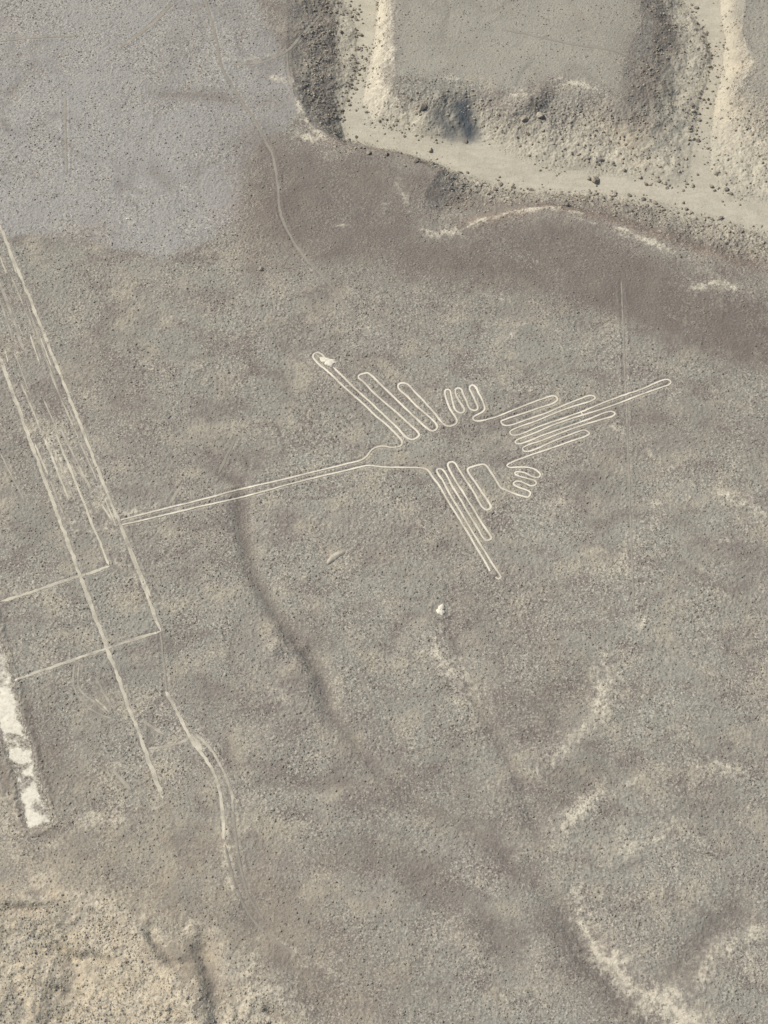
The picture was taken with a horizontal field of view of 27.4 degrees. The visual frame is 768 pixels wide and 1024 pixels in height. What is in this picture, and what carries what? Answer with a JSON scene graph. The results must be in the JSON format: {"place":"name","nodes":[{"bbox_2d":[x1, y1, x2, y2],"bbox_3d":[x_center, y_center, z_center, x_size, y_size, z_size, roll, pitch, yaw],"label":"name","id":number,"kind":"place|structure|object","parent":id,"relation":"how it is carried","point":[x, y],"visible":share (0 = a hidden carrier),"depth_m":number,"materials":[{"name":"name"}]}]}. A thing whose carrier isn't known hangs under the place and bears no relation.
{"place":"outdoors","nodes":[
{"label":"outdoors","id":0,"kind":"place"},
{"bbox_2d":[0,35,78,41],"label":"path","id":1,"kind":"structure","parent":0,"point":[38,37],"depth_m":316.80,"materials":[{"name":"beige soil"}]},
{"bbox_2d":[64,98,67,174],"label":"path","id":2,"kind":"structure","parent":0,"point":[66,162],"depth_m":304.50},
{"bbox_2d":[117,4,172,48],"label":"path","id":3,"kind":"structure","parent":0,"point":[157,18],"depth_m":318.06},
{"bbox_2d":[169,485,181,504],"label":"path","id":4,"kind":"structure","parent":0,"point":[175,494],"depth_m":267.72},
{"bbox_2d":[218,439,234,473],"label":"path","id":5,"kind":"structure","parent":0,"point":[225,458],"depth_m":271.30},
{"bbox_2d":[204,0,354,320],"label":"path","id":6,"kind":"structure","parent":0,"point":[277,182],"depth_m":300.93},
{"bbox_2d":[286,52,299,99],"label":"path","id":7,"kind":"structure","parent":0,"point":[288,69],"depth_m":312.13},
{"bbox_2d":[286,15,319,51],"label":"path","id":8,"kind":"structure","parent":0,"point":[298,38],"depth_m":317.95,"materials":[{"name":"beige soil"}]},
{"bbox_2d":[327,551,344,564],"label":"earth bank","id":9,"kind":"structure","parent":0,"point":[334,557],"depth_m":262.09,"materials":[{"name":"soil"}]},
{"bbox_2d":[0,0,767,1023],"bbox_3d":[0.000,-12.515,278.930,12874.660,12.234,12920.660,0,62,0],"label":"ground","id":10,"kind":"structure","parent":0,"point":[538,258],"depth_m":262.09,"materials":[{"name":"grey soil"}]},
{"bbox_2d":[0,300,14,344],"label":"geoglyph line","id":11,"kind":"object","parent":10,"relation":"on","point":[10,330],"visible":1,"depth_m":284.26,"materials":[{"name":"beige soil"}]},
{"bbox_2d":[3,230,16,272],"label":"geoglyph line","id":12,"kind":"object","parent":10,"relation":"on","point":[10,253],"visible":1,"depth_m":291.17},
{"bbox_2d":[0,283,23,349],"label":"geoglyph line","id":13,"kind":"object","parent":10,"relation":"on","point":[13,320],"visible":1,"depth_m":285.04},
{"bbox_2d":[0,453,24,500],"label":"geoglyph line","id":14,"kind":"object","parent":10,"relation":"on","point":[8,469],"visible":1,"depth_m":269.46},
{"bbox_2d":[10,273,34,332],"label":"geoglyph line","id":15,"kind":"object","parent":10,"relation":"on","point":[13,281],"visible":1,"depth_m":286.55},
{"bbox_2d":[14,350,30,395],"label":"geoglyph line","id":16,"kind":"object","parent":10,"relation":"on","point":[22,372],"visible":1,"depth_m":279.32,"materials":[{"name":"beige soil"}]},
{"bbox_2d":[0,638,53,829],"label":"white strip","id":17,"kind":"object","parent":10,"relation":"on","point":[15,736],"visible":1,"depth_m":246.14,"materials":[{"name":"white sand"}]},
{"bbox_2d":[21,383,40,430],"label":"geoglyph line","id":18,"kind":"object","parent":10,"relation":"on","point":[29,403],"visible":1,"depth_m":275.97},
{"bbox_2d":[30,334,39,364],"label":"geoglyph line","id":19,"kind":"object","parent":10,"relation":"on","point":[33,345],"visible":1,"depth_m":281.88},
{"bbox_2d":[26,301,45,354],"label":"geoglyph line","id":20,"kind":"object","parent":10,"relation":"on","point":[35,326],"visible":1,"depth_m":284.21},
{"bbox_2d":[35,444,48,474],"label":"geoglyph line","id":21,"kind":"object","parent":10,"relation":"on","point":[44,466],"visible":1,"depth_m":270.84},
{"bbox_2d":[40,337,50,364],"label":"geoglyph line","id":22,"kind":"object","parent":10,"relation":"on","point":[45,351],"visible":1,"depth_m":281.42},
{"bbox_2d":[32,321,59,393],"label":"geoglyph line","id":23,"kind":"object","parent":10,"relation":"on","point":[46,358],"visible":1,"depth_m":280.63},
{"bbox_2d":[44,401,58,433],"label":"geoglyph line","id":24,"kind":"object","parent":10,"relation":"on","point":[45,403],"visible":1,"depth_m":275.11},
{"bbox_2d":[0,566,109,601],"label":"geoglyph line","id":25,"kind":"object","parent":10,"relation":"on","point":[51,585],"visible":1,"depth_m":259.68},
{"bbox_2d":[50,481,63,514],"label":"geoglyph line","id":26,"kind":"object","parent":10,"relation":"on","point":[54,490],"visible":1,"depth_m":267.50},
{"bbox_2d":[45,439,69,500],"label":"geoglyph line","id":27,"kind":"object","parent":10,"relation":"on","point":[53,460],"visible":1,"depth_m":270.03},
{"bbox_2d":[52,445,74,500],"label":"geoglyph line","id":28,"kind":"object","parent":10,"relation":"on","point":[63,473],"visible":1,"depth_m":269.35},
{"bbox_2d":[50,373,78,438],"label":"geoglyph line","id":29,"kind":"object","parent":10,"relation":"on","point":[64,406],"visible":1,"depth_m":275.99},
{"bbox_2d":[65,400,79,429],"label":"geoglyph line","id":30,"kind":"object","parent":10,"relation":"on","point":[72,415],"visible":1,"depth_m":275.23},
{"bbox_2d":[60,428,90,488],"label":"geoglyph line","id":31,"kind":"object","parent":10,"relation":"on","point":[80,468],"visible":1,"depth_m":270.76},
{"bbox_2d":[72,452,85,486],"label":"geoglyph line","id":32,"kind":"object","parent":10,"relation":"on","point":[79,470],"visible":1,"depth_m":269.81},
{"bbox_2d":[0,225,160,630],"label":"geoglyph line","id":33,"kind":"object","parent":10,"relation":"on","point":[152,608],"visible":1,"depth_m":273.51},
{"bbox_2d":[0,358,163,797],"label":"geoglyph line","id":34,"kind":"object","parent":10,"relation":"on","point":[106,646],"visible":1,"depth_m":259.07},
{"bbox_2d":[56,434,108,564],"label":"geoglyph line","id":35,"kind":"object","parent":10,"relation":"on","point":[82,499],"visible":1,"depth_m":267.18,"materials":[{"name":"beige soil"}]},
{"bbox_2d":[15,631,160,680],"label":"geoglyph line","id":36,"kind":"object","parent":10,"relation":"on","point":[87,654],"visible":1,"depth_m":253.74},
{"bbox_2d":[79,440,96,480],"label":"geoglyph line","id":37,"kind":"object","parent":10,"relation":"on","point":[89,463],"visible":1,"depth_m":270.62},
{"bbox_2d":[72,663,110,718],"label":"vehicle track","id":38,"kind":"structure","parent":10,"relation":"on","point":[80,698],"depth_m":250.30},
{"bbox_2d":[77,666,106,713],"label":"vehicle track","id":39,"kind":"structure","parent":10,"relation":"on","point":[92,700],"depth_m":250.57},
{"bbox_2d":[96,699,108,711],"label":"vehicle track","id":40,"kind":"structure","parent":10,"relation":"on","point":[101,704],"depth_m":249.72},
{"bbox_2d":[95,677,111,704],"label":"vehicle track","id":41,"kind":"structure","parent":10,"relation":"on","point":[104,694],"depth_m":250.74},
{"bbox_2d":[102,505,112,521],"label":"geoglyph line","id":42,"kind":"object","parent":10,"relation":"on","point":[107,513],"visible":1,"depth_m":265.87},
{"bbox_2d":[106,501,115,524],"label":"geoglyph line","id":43,"kind":"object","parent":10,"relation":"on","point":[111,513],"visible":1,"depth_m":265.86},
{"bbox_2d":[113,770,130,789],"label":"vehicle track","id":44,"kind":"structure","parent":10,"relation":"on","point":[125,783],"depth_m":244.21,"materials":[{"name":"beige soil"}]},
{"bbox_2d":[121,524,150,595],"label":"geoglyph line","id":45,"kind":"object","parent":10,"relation":"on","point":[146,586],"visible":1,"depth_m":261.54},
{"bbox_2d":[141,720,164,734],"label":"vehicle track","id":46,"kind":"structure","parent":10,"relation":"on","point":[152,727],"depth_m":248.25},
{"bbox_2d":[0,900,310,1023],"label":"clods","id":47,"kind":"object","parent":10,"relation":"on","point":[132,994],"visible":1,"depth_m":232.78,"materials":[{"name":"beige soil"}]},
{"bbox_2d":[160,635,166,691],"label":"vehicle track","id":48,"kind":"structure","parent":10,"relation":"on","point":[164,668],"depth_m":253.00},
{"bbox_2d":[148,738,188,748],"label":"geoglyph line","id":49,"kind":"object","parent":10,"relation":"on","point":[171,745],"visible":1,"depth_m":246.75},
{"bbox_2d":[165,691,225,839],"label":"vehicle track","id":50,"kind":"structure","parent":10,"relation":"on","point":[192,741],"depth_m":245.66,"materials":[{"name":"beige soil"}]},
{"bbox_2d":[194,737,201,749],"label":"vehicle track","id":51,"kind":"structure","parent":10,"relation":"on","point":[198,743],"depth_m":246.79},
{"bbox_2d":[199,736,233,811],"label":"vehicle track","id":52,"kind":"structure","parent":10,"relation":"on","point":[221,767],"depth_m":244.63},
{"bbox_2d":[233,812,264,920],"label":"vehicle track","id":53,"kind":"structure","parent":10,"relation":"on","point":[242,876],"depth_m":237.63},
{"bbox_2d":[233,52,285,64],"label":"path","id":54,"kind":"structure","parent":10,"relation":"on","point":[267,60],"depth_m":313.74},
{"bbox_2d":[225,845,299,957],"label":"vehicle track","id":55,"kind":"structure","parent":10,"relation":"on","point":[251,917],"depth_m":234.93,"materials":[{"name":"beige soil"}]},
{"bbox_2d":[320,357,335,365],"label":"soil mound","id":56,"kind":"object","parent":10,"relation":"on","point":[329,362],"visible":1,"depth_m":280.38,"materials":[{"name":"beige soil"}]},
{"bbox_2d":[121,352,671,579],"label":"geoglyph","id":57,"kind":"object","parent":10,"relation":"on","point":[417,431],"visible":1,"depth_m":273.26,"materials":[{"name":"beige soil"}]},
{"bbox_2d":[436,604,444,615],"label":"rock","id":58,"kind":"object","parent":10,"relation":"on","point":[440,609],"visible":1,"depth_m":257.37,"materials":[{"name":"white stone"}]},
{"bbox_2d":[341,0,767,232],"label":"riverbed","id":59,"kind":"structure","parent":10,"relation":"in","point":[481,160],"depth_m":307.33,"materials":[{"name":"beige sand"}]},
{"bbox_2d":[591,176,598,183],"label":"rock","id":60,"kind":"object","parent":59,"relation":"on","point":[594,179],"visible":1,"depth_m":304.45,"materials":[{"name":"beige stone"}]},
{"bbox_2d":[621,281,634,605],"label":"geoglyph line","id":61,"kind":"object","parent":10,"relation":"on","point":[627,447],"visible":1,"depth_m":272.01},
{"bbox_2d":[290,0,767,275],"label":"ravine slope","id":62,"kind":"structure","parent":0,"point":[378,94],"depth_m":309.64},
{"bbox_2d":[419,102,426,110],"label":"rock","id":63,"kind":"object","parent":62,"relation":"on","point":[423,106],"visible":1,"depth_m":310.35,"materials":[{"name":"grey stone"}]},
{"bbox_2d":[227,0,767,372],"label":"rubble","id":64,"kind":"object","parent":62,"relation":"on","point":[531,143],"visible":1,"depth_m":308.86,"materials":[{"name":"grey stone"}]},
{"bbox_2d":[521,115,527,121],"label":"rock","id":65,"kind":"object","parent":62,"relation":"on","point":[524,118],"visible":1,"depth_m":308.41,"materials":[{"name":"beige stone"}]},
{"bbox_2d":[536,112,542,117],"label":"rock","id":66,"kind":"object","parent":62,"relation":"on","point":[539,115],"visible":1,"depth_m":308.43,"materials":[{"name":"beige stone"}]},
{"bbox_2d":[506,30,643,63],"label":"path","id":67,"kind":"structure","parent":0,"point":[546,38],"depth_m":315.75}
]}

